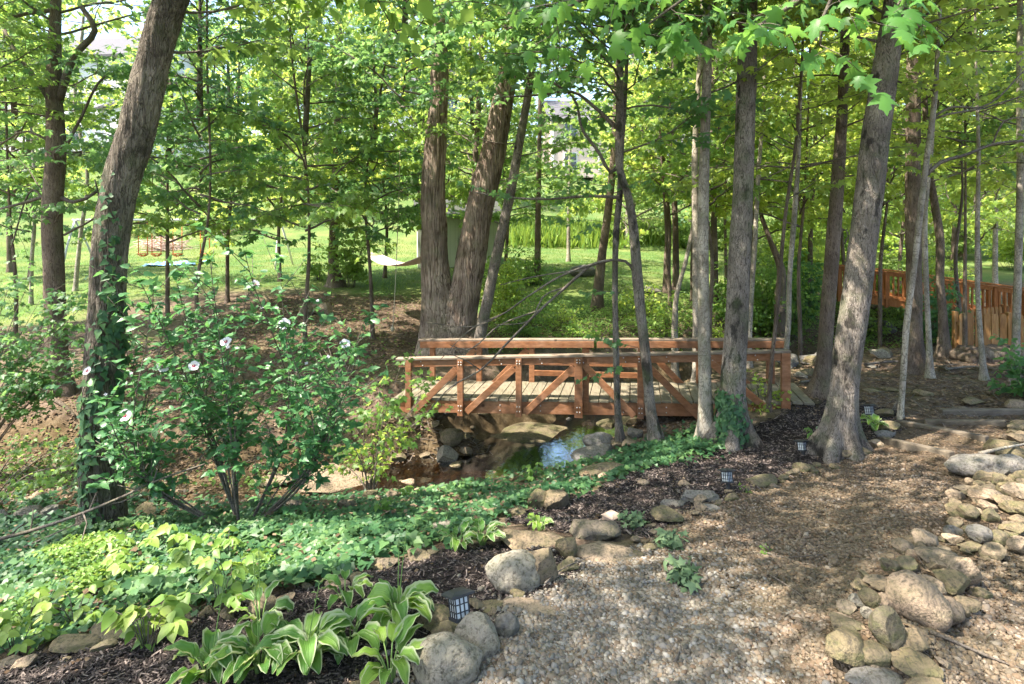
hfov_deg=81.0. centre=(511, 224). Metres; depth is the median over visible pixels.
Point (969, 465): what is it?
rock
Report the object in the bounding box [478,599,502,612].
rock
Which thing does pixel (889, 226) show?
understory maple
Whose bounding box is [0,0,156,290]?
slim tree
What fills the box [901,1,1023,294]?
understory maple
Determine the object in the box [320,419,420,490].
maple sapling
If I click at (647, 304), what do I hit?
shrub
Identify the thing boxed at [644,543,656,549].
rock
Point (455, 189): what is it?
understory maple
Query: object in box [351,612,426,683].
hosta plant
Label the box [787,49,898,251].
woodland tree
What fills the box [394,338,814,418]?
footbridge
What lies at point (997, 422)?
timber step
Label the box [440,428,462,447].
rock
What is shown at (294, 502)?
rock
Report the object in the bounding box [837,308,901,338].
shrub
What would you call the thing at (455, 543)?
hosta plant
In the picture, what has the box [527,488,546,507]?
rock
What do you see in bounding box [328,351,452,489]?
maple sapling
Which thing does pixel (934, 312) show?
shrub
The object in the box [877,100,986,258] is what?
woodland tree
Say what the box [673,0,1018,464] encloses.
leaning maple tree
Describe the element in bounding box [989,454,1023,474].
rock
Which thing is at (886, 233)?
shrub
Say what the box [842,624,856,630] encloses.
rock
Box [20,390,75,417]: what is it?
fallen branch
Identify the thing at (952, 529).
rock
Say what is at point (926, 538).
rock
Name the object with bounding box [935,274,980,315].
shrub
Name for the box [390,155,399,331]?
sapling
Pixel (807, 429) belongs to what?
hosta plant
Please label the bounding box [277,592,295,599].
rock
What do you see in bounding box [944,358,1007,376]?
fallen branch
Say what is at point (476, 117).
slim tree
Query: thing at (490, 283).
slanting tree
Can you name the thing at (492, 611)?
rock
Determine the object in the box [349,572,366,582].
rock
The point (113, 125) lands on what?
house
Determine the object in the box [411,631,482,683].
rock
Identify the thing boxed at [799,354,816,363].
rock
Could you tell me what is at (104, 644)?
rock
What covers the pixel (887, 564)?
rock
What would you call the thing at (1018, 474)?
rock
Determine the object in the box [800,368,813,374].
rock
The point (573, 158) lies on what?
window
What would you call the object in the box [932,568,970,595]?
rock
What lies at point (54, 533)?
fallen branch
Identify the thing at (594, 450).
rock
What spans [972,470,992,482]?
rock
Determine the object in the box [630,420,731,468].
ivy ground cover
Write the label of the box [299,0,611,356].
twin trunk tree
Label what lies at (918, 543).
rock
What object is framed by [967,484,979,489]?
rock
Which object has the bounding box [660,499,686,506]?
rock
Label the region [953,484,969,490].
rock
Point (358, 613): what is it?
hosta plant
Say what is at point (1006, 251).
shrub
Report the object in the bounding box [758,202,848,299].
shrub
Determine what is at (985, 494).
rock
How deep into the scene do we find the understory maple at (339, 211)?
11.79 m
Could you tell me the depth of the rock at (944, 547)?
3.78 m
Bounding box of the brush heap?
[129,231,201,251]
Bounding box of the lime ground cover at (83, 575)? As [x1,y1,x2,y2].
[0,523,277,654]
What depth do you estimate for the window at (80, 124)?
51.18 m
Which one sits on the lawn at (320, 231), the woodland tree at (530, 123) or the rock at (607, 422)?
the woodland tree at (530, 123)
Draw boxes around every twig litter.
[0,298,426,471]
[365,414,681,485]
[502,388,1018,683]
[804,345,1023,433]
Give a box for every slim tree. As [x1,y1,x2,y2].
[0,0,124,304]
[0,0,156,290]
[0,29,88,272]
[401,2,568,189]
[463,31,607,283]
[535,133,608,261]
[541,60,717,314]
[581,62,691,293]
[603,11,735,290]
[612,0,790,378]
[624,54,789,306]
[628,0,761,300]
[642,9,824,306]
[644,0,851,367]
[659,0,849,348]
[759,11,854,305]
[787,2,1015,357]
[806,12,951,215]
[807,0,1023,380]
[807,7,1023,378]
[851,0,1023,380]
[892,60,1015,276]
[952,54,1014,285]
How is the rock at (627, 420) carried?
on the creek bed at (492, 424)
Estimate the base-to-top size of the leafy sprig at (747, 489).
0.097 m
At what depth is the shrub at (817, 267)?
16.94 m
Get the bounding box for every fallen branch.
[0,461,204,540]
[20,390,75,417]
[23,518,89,547]
[544,556,589,583]
[673,634,680,661]
[759,550,822,557]
[769,574,804,597]
[792,374,811,382]
[862,359,955,371]
[929,630,1023,669]
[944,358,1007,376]
[978,443,1023,453]
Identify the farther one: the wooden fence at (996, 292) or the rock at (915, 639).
the wooden fence at (996, 292)
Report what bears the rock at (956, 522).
on the gravel path
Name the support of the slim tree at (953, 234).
on the ground at (490, 372)
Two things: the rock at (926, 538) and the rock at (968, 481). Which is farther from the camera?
the rock at (968, 481)
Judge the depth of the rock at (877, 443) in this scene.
6.92 m
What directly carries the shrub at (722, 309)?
on the ground at (490, 372)
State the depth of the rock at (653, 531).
4.76 m
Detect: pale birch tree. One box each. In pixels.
[535,0,832,437]
[662,0,792,381]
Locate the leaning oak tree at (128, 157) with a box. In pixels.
[74,0,508,535]
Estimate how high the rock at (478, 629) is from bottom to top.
0.232 m
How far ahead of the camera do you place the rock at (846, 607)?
3.04 m
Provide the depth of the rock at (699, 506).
5.24 m
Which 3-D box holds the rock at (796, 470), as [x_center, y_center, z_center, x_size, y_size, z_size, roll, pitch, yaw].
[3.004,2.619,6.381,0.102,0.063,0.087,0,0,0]
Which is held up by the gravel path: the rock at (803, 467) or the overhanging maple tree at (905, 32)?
the rock at (803, 467)
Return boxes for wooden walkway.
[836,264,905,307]
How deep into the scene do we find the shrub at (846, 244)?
30.30 m
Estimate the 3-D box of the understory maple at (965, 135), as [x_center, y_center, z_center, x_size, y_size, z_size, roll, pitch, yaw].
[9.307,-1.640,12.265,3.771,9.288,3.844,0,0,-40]
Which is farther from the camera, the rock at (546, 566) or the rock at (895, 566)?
the rock at (546, 566)
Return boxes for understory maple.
[0,0,118,350]
[0,26,93,277]
[0,103,41,209]
[64,6,289,317]
[77,0,308,387]
[136,16,316,302]
[169,0,368,281]
[183,0,421,352]
[265,4,455,277]
[298,11,459,339]
[319,0,487,231]
[395,0,537,212]
[446,82,583,265]
[551,0,691,246]
[593,7,762,320]
[630,0,849,374]
[680,4,851,259]
[709,6,904,357]
[764,7,904,273]
[798,1,1002,348]
[809,25,983,285]
[852,0,1023,345]
[889,0,1015,312]
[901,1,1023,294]
[953,1,1023,204]
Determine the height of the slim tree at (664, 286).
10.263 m
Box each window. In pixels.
[69,124,81,142]
[448,99,457,113]
[564,124,576,138]
[564,152,576,169]
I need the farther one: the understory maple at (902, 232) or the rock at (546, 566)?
the understory maple at (902, 232)
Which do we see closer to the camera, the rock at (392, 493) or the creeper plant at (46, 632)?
the creeper plant at (46, 632)
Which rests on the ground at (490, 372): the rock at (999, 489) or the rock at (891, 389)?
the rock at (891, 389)
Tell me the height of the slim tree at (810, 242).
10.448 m
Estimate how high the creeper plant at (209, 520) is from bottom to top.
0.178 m
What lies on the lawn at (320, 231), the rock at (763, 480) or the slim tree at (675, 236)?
the slim tree at (675, 236)
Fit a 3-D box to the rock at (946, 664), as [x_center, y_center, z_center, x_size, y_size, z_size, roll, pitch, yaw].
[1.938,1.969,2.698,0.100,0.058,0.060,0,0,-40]
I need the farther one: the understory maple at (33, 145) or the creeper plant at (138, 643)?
the understory maple at (33, 145)
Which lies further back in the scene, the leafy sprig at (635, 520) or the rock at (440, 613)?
the leafy sprig at (635, 520)
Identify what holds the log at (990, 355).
on the log at (995, 355)
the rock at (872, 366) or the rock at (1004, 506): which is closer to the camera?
the rock at (1004, 506)
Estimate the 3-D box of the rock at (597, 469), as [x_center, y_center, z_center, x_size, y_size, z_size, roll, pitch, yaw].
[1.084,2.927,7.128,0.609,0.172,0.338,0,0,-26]
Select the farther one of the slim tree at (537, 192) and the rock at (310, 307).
the slim tree at (537, 192)
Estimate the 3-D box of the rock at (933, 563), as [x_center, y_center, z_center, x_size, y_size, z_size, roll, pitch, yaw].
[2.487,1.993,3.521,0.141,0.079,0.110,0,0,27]
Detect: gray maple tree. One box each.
[579,0,870,451]
[710,0,979,399]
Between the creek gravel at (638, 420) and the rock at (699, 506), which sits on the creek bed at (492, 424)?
the creek gravel at (638, 420)
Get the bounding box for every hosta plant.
[163,569,250,683]
[203,553,307,683]
[228,546,293,636]
[252,580,355,675]
[315,598,391,664]
[320,569,373,609]
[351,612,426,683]
[356,517,438,626]
[437,520,477,551]
[466,516,506,546]
[525,513,553,530]
[803,426,817,438]
[860,413,888,430]
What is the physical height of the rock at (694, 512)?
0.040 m
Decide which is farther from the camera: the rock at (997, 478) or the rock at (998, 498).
the rock at (997, 478)
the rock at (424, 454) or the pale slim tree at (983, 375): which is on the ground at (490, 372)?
the pale slim tree at (983, 375)
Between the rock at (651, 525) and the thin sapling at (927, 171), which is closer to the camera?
the rock at (651, 525)
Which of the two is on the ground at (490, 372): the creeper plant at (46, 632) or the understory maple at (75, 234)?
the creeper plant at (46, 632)
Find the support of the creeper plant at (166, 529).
on the ground at (490, 372)
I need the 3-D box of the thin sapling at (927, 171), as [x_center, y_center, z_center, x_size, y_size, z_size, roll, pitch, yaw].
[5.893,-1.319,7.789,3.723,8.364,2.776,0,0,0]
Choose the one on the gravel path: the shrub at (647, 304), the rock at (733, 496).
the rock at (733, 496)
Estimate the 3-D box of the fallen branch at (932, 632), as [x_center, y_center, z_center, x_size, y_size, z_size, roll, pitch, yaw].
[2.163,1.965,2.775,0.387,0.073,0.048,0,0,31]
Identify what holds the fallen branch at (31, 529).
on the ground at (490, 372)
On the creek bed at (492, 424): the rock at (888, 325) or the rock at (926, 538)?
the rock at (888, 325)
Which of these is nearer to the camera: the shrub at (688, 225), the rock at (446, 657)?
the rock at (446, 657)
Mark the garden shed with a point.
(454, 233)
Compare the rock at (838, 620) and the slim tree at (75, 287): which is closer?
the rock at (838, 620)
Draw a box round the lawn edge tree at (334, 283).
[205,0,446,287]
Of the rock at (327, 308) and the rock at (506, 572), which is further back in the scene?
the rock at (327, 308)
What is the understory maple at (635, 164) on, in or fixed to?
on the ground at (490, 372)
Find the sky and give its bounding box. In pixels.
[7,0,1014,140]
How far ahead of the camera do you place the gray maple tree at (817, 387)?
8.93 m
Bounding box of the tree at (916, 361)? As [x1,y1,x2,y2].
[732,0,1008,375]
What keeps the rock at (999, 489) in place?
on the gravel path
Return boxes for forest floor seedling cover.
[0,427,281,494]
[1,293,418,462]
[467,282,889,354]
[865,313,999,348]
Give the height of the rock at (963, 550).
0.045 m
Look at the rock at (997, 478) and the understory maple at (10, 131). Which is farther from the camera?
the understory maple at (10, 131)
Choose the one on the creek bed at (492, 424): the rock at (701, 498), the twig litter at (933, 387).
the twig litter at (933, 387)
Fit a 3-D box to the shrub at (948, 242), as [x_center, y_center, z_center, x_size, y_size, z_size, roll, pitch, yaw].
[21.555,-0.010,29.620,3.827,3.461,3.470,0,0,-34]
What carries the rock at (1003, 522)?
on the gravel path
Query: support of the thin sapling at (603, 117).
on the ground at (490, 372)
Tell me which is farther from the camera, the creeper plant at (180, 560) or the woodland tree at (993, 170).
the woodland tree at (993, 170)
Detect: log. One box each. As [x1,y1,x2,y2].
[949,348,978,362]
[955,345,978,358]
[966,345,994,360]
[976,347,1007,361]
[984,345,1009,358]
[988,344,1010,355]
[991,353,1000,362]
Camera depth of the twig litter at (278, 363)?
12.34 m
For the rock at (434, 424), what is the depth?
10.18 m
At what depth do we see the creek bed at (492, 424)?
9.84 m
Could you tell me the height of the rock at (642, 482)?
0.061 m
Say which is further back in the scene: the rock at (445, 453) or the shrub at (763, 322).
the shrub at (763, 322)
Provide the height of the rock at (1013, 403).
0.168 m
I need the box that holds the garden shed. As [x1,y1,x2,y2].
[414,199,500,267]
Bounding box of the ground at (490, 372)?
[0,280,1023,657]
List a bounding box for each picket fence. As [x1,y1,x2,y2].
[952,311,1023,348]
[967,304,1012,328]
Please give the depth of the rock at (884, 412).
7.89 m
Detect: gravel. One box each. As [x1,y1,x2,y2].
[0,451,442,516]
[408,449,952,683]
[470,416,688,475]
[844,550,1023,683]
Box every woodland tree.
[0,1,45,169]
[183,0,226,82]
[204,11,268,166]
[247,62,318,217]
[281,0,344,179]
[326,13,388,179]
[417,10,469,127]
[445,73,518,218]
[452,49,524,184]
[507,69,548,158]
[576,20,685,247]
[583,59,661,231]
[646,114,759,226]
[720,52,793,247]
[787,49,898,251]
[791,52,850,209]
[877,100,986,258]
[928,17,1023,256]
[955,16,1016,229]
[982,21,1015,227]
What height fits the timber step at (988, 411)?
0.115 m
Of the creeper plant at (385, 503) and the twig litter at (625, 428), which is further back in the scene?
the twig litter at (625, 428)
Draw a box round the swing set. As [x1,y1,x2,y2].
[65,219,293,269]
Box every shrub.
[34,222,393,525]
[90,210,149,234]
[170,196,240,234]
[299,238,327,280]
[325,220,373,287]
[479,257,537,325]
[482,243,533,296]
[493,283,556,349]
[506,242,558,284]
[544,301,583,329]
[555,319,620,352]
[609,282,685,320]
[624,297,692,350]
[659,211,729,247]
[688,313,724,349]
[709,256,763,324]
[717,216,788,263]
[746,369,791,414]
[752,263,810,349]
[754,238,805,303]
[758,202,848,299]
[763,262,821,340]
[766,245,823,324]
[797,222,845,268]
[803,207,849,250]
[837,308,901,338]
[839,251,905,309]
[872,264,923,327]
[878,203,904,249]
[895,245,974,300]
[895,273,974,344]
[899,191,998,259]
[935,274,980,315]
[967,197,1023,269]
[987,334,1023,396]
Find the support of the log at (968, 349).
on the log
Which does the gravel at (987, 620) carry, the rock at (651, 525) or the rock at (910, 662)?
the rock at (910, 662)
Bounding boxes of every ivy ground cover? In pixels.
[0,425,721,654]
[0,480,229,536]
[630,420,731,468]
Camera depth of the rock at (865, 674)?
2.59 m
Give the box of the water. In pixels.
[300,396,660,495]
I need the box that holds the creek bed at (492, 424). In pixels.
[0,313,982,527]
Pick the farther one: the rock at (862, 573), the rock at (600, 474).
the rock at (600, 474)
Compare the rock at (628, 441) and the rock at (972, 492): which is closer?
the rock at (972, 492)
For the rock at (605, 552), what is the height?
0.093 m
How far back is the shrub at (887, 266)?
19.47 m
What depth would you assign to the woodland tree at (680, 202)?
31.63 m
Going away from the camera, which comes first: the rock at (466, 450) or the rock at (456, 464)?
the rock at (456, 464)
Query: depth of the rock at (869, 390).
9.18 m
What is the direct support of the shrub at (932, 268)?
on the ground at (490, 372)
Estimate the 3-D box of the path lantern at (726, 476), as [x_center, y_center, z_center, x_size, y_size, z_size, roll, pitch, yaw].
[2.057,2.487,5.716,0.120,0.311,0.120,10,-20,-30]
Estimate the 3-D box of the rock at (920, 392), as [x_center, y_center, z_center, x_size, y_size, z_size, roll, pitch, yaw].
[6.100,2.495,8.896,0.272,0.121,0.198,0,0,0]
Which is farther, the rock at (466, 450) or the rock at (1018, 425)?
the rock at (466, 450)
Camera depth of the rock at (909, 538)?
3.89 m
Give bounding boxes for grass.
[498,216,848,251]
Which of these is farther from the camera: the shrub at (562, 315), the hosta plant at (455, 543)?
the shrub at (562, 315)
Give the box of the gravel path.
[479,383,1023,683]
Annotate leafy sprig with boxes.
[616,509,649,529]
[653,527,690,550]
[663,553,702,594]
[733,482,751,492]
[754,540,771,554]
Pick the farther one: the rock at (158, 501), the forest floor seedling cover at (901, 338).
the forest floor seedling cover at (901, 338)
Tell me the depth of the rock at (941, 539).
4.06 m
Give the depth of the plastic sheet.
25.11 m
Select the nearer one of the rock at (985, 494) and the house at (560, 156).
the rock at (985, 494)
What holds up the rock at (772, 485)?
on the gravel path
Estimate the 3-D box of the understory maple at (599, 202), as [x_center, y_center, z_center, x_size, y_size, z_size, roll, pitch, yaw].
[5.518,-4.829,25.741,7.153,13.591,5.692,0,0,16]
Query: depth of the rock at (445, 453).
9.67 m
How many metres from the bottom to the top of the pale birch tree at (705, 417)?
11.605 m
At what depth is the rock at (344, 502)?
6.15 m
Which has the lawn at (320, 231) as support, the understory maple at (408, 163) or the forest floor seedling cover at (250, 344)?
the understory maple at (408, 163)
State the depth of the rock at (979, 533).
3.95 m
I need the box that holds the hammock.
[370,252,419,265]
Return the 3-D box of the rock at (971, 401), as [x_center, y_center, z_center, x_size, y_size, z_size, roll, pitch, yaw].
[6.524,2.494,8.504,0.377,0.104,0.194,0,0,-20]
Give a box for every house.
[0,36,204,154]
[94,73,236,159]
[359,68,466,155]
[542,100,689,178]
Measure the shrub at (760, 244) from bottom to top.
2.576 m
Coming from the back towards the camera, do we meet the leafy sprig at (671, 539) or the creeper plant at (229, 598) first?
the leafy sprig at (671, 539)
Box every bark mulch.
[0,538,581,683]
[505,399,907,538]
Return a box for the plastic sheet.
[142,260,206,265]
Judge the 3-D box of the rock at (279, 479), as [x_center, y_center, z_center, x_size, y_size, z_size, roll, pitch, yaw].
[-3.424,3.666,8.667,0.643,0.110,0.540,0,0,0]
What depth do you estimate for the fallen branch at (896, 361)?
11.31 m
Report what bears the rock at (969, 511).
on the gravel path
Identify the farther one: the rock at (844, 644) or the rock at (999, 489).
the rock at (999, 489)
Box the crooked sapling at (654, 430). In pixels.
[385,0,764,445]
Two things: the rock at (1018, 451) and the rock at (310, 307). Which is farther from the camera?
the rock at (310, 307)
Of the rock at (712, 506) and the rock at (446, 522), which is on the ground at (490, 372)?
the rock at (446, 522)
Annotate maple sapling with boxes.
[0,264,153,440]
[0,427,77,502]
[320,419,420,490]
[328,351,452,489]
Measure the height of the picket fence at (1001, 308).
1.150 m
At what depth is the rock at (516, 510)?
5.58 m
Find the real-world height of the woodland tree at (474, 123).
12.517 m
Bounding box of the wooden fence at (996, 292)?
[922,274,1023,321]
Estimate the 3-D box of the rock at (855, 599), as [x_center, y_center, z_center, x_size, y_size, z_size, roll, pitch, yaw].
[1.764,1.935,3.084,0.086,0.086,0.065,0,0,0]
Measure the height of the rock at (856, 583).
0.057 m
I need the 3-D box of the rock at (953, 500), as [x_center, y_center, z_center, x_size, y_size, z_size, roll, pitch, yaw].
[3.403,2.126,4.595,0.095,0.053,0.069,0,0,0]
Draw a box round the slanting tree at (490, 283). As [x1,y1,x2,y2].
[389,1,614,354]
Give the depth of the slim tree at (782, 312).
15.38 m
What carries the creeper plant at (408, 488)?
on the ground at (490, 372)
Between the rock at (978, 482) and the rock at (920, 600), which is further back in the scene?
the rock at (978, 482)
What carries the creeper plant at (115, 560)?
on the ground at (490, 372)
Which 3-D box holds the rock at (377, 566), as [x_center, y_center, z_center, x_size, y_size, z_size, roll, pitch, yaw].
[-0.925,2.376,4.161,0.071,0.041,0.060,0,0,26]
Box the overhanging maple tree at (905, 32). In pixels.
[509,0,944,115]
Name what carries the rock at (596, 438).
on the creek gravel at (638, 420)
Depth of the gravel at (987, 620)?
2.92 m
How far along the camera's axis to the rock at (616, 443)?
8.20 m
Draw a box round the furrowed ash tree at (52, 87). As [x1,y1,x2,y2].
[0,0,227,399]
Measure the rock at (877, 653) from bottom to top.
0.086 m
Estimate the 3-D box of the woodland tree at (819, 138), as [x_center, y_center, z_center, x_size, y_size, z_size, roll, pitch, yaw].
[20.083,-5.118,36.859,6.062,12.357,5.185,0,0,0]
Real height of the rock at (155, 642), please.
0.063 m
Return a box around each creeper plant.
[0,586,50,630]
[0,608,58,655]
[30,580,117,624]
[89,521,141,560]
[97,594,191,649]
[100,546,133,578]
[131,604,173,651]
[138,522,199,553]
[142,536,222,573]
[176,564,266,615]
[192,549,263,593]
[196,515,217,525]
[202,526,240,558]
[373,497,393,512]
[397,485,419,495]
[521,462,545,480]
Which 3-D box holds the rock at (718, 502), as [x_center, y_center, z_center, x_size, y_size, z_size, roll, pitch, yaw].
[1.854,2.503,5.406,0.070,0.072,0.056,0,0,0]
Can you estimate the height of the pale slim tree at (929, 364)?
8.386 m
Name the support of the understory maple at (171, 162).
on the ground at (490, 372)
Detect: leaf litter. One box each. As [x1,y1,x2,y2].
[0,292,420,482]
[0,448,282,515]
[3,546,575,681]
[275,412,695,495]
[518,406,895,538]
[791,344,1023,431]
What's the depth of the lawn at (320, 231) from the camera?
27.02 m
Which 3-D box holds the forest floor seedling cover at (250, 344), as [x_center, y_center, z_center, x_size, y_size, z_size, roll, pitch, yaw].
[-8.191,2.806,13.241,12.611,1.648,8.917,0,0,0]
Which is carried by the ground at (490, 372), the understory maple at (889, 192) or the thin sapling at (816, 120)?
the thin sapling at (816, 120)
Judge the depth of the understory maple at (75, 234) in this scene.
21.96 m
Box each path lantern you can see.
[441,587,474,623]
[717,468,735,489]
[794,439,808,454]
[860,404,875,415]
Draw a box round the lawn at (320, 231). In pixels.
[0,137,1023,325]
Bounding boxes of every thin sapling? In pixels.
[440,0,736,441]
[666,1,926,395]
[720,7,926,412]
[818,0,1023,419]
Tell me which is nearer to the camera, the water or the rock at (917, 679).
the rock at (917, 679)
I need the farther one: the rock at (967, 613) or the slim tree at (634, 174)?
the slim tree at (634, 174)
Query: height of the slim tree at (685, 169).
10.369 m
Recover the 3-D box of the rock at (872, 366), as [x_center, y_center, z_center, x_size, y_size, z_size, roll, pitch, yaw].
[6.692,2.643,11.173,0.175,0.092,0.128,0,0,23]
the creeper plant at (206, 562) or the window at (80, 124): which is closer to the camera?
the creeper plant at (206, 562)
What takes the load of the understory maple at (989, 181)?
on the ground at (490, 372)
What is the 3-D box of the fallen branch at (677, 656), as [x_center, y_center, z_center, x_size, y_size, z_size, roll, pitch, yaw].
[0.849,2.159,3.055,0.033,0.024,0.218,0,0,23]
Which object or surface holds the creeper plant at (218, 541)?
on the ground at (490, 372)
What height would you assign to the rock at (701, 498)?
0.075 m
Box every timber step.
[877,436,954,458]
[897,420,988,442]
[924,419,1006,426]
[938,408,1023,416]
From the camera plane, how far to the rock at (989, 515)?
4.16 m
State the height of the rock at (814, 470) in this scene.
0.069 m
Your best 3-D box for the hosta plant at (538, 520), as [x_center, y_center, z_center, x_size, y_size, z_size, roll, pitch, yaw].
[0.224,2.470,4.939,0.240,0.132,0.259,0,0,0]
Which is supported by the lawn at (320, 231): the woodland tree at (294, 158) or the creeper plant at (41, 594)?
the woodland tree at (294, 158)
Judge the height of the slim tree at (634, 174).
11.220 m
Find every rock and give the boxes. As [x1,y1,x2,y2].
[0,509,12,526]
[0,654,20,668]
[9,654,37,670]
[12,505,42,519]
[32,490,48,494]
[39,504,65,520]
[48,634,100,652]
[89,622,123,641]
[89,638,117,651]
[132,603,202,629]
[135,502,160,517]
[146,633,158,644]
[149,497,173,504]
[175,502,196,513]
[198,605,216,617]
[219,606,234,619]
[242,599,250,604]
[248,593,276,615]
[253,472,291,487]
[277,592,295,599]
[285,499,307,505]
[288,463,373,492]
[298,303,312,314]
[302,582,312,588]
[312,303,332,314]
[324,577,349,589]
[337,499,356,506]
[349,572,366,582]
[350,679,379,683]
[362,490,377,496]
[370,557,399,568]
[373,563,382,569]
[386,490,399,496]
[391,453,405,461]
[401,478,414,482]
[407,548,430,562]
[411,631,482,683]
[415,604,449,631]
[419,452,430,457]
[427,550,438,555]
[430,421,439,427]
[430,620,456,633]
[432,519,457,535]
[437,445,458,461]
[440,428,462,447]
[450,461,461,466]
[454,611,499,660]
[459,446,472,454]
[462,432,470,439]
[469,598,483,608]
[478,413,488,416]
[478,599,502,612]
[485,549,540,594]
[488,607,496,616]
[491,422,566,442]
[494,612,519,637]
[498,529,563,549]
[502,505,525,516]
[502,597,563,615]
[510,588,525,596]
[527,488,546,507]
[528,547,557,583]
[544,489,568,509]
[555,537,576,557]
[557,558,579,572]
[569,519,620,540]
[570,265,594,276]
[570,443,612,464]
[576,542,637,562]
[579,462,622,476]
[583,432,612,445]
[596,418,614,426]
[598,473,608,478]
[611,441,621,448]
[621,438,637,445]
[622,416,637,423]
[627,427,642,438]
[630,536,640,542]
[632,550,643,555]
[637,479,648,485]
[644,286,660,292]
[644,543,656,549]
[645,523,655,527]
[649,527,660,534]
[650,505,684,521]
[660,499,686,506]
[678,480,689,485]
[680,490,719,501]
[690,510,699,514]
[694,494,706,502]
[694,502,707,510]
[704,503,719,510]
[715,499,721,505]
[724,492,739,501]
[746,474,777,487]
[768,483,776,488]
[777,353,798,367]
[778,474,788,479]
[790,468,799,473]
[792,462,814,472]
[793,371,807,378]
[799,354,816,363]
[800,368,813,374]
[802,355,815,365]
[810,467,818,473]
[812,462,820,466]
[825,626,865,666]
[829,463,839,468]
[829,612,864,630]
[836,599,857,615]
[842,450,867,457]
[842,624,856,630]
[844,665,903,683]
[848,593,864,607]
[850,577,869,589]
[857,568,867,578]
[857,587,880,608]
[860,606,871,618]
[862,388,878,392]
[862,447,871,454]
[862,574,886,583]
[863,639,891,666]
[866,364,876,368]
[867,320,896,334]
[868,439,884,447]
[868,605,905,651]
[870,349,890,357]
[870,580,886,591]
[870,665,891,669]
[874,408,893,416]
[874,430,895,437]
[878,421,900,429]
[878,592,895,610]
[879,348,892,355]
[880,553,895,559]
[880,558,899,571]
[881,557,898,567]
[885,387,898,391]
[885,570,952,632]
[886,574,946,594]
[891,537,914,554]
[891,646,943,679]
[894,555,917,570]
[901,628,929,651]
[905,535,914,544]
[905,549,922,561]
[905,675,943,683]
[911,389,933,396]
[911,528,938,546]
[913,541,924,546]
[913,546,957,563]
[922,557,946,569]
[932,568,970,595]
[934,655,951,668]
[937,536,946,541]
[937,544,950,550]
[939,554,982,584]
[941,533,964,543]
[942,525,963,535]
[944,453,995,477]
[944,502,961,516]
[944,596,965,625]
[945,489,965,499]
[946,517,963,527]
[948,498,962,503]
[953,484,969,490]
[953,595,981,613]
[957,504,980,519]
[957,541,981,551]
[957,601,970,617]
[959,547,972,554]
[961,397,984,405]
[965,477,973,484]
[965,524,992,543]
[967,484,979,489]
[967,488,1003,503]
[967,489,979,502]
[968,587,992,598]
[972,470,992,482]
[973,480,984,485]
[978,499,997,511]
[978,542,1006,560]
[979,484,995,489]
[979,508,1000,521]
[983,438,1019,453]
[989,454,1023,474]
[990,529,1010,545]
[992,473,1007,485]
[992,494,1013,503]
[995,444,1023,457]
[995,485,1008,495]
[997,481,1015,486]
[997,500,1017,514]
[998,434,1006,439]
[998,522,1023,533]
[1000,482,1023,495]
[1002,521,1023,535]
[1003,535,1023,554]
[1004,399,1023,408]
[1004,530,1020,535]
[1006,420,1023,430]
[1006,428,1017,432]
[1006,432,1023,443]
[1007,514,1023,523]
[1008,501,1023,515]
[1012,470,1023,478]
[1014,492,1023,499]
[1015,478,1023,483]
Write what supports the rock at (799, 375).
on the ground at (490, 372)
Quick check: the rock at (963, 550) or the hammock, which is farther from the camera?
the hammock
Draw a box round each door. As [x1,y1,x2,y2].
[447,222,457,266]
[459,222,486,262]
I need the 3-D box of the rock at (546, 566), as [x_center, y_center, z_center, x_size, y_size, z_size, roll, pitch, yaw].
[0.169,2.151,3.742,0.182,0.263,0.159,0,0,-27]
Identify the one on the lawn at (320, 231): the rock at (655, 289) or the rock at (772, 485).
the rock at (655, 289)
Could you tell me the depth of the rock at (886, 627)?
2.73 m
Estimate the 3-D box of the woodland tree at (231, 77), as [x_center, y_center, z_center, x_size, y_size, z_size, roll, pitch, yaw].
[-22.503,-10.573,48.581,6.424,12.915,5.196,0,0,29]
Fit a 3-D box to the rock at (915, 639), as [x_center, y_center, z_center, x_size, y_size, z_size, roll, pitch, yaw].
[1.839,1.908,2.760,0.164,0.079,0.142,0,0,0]

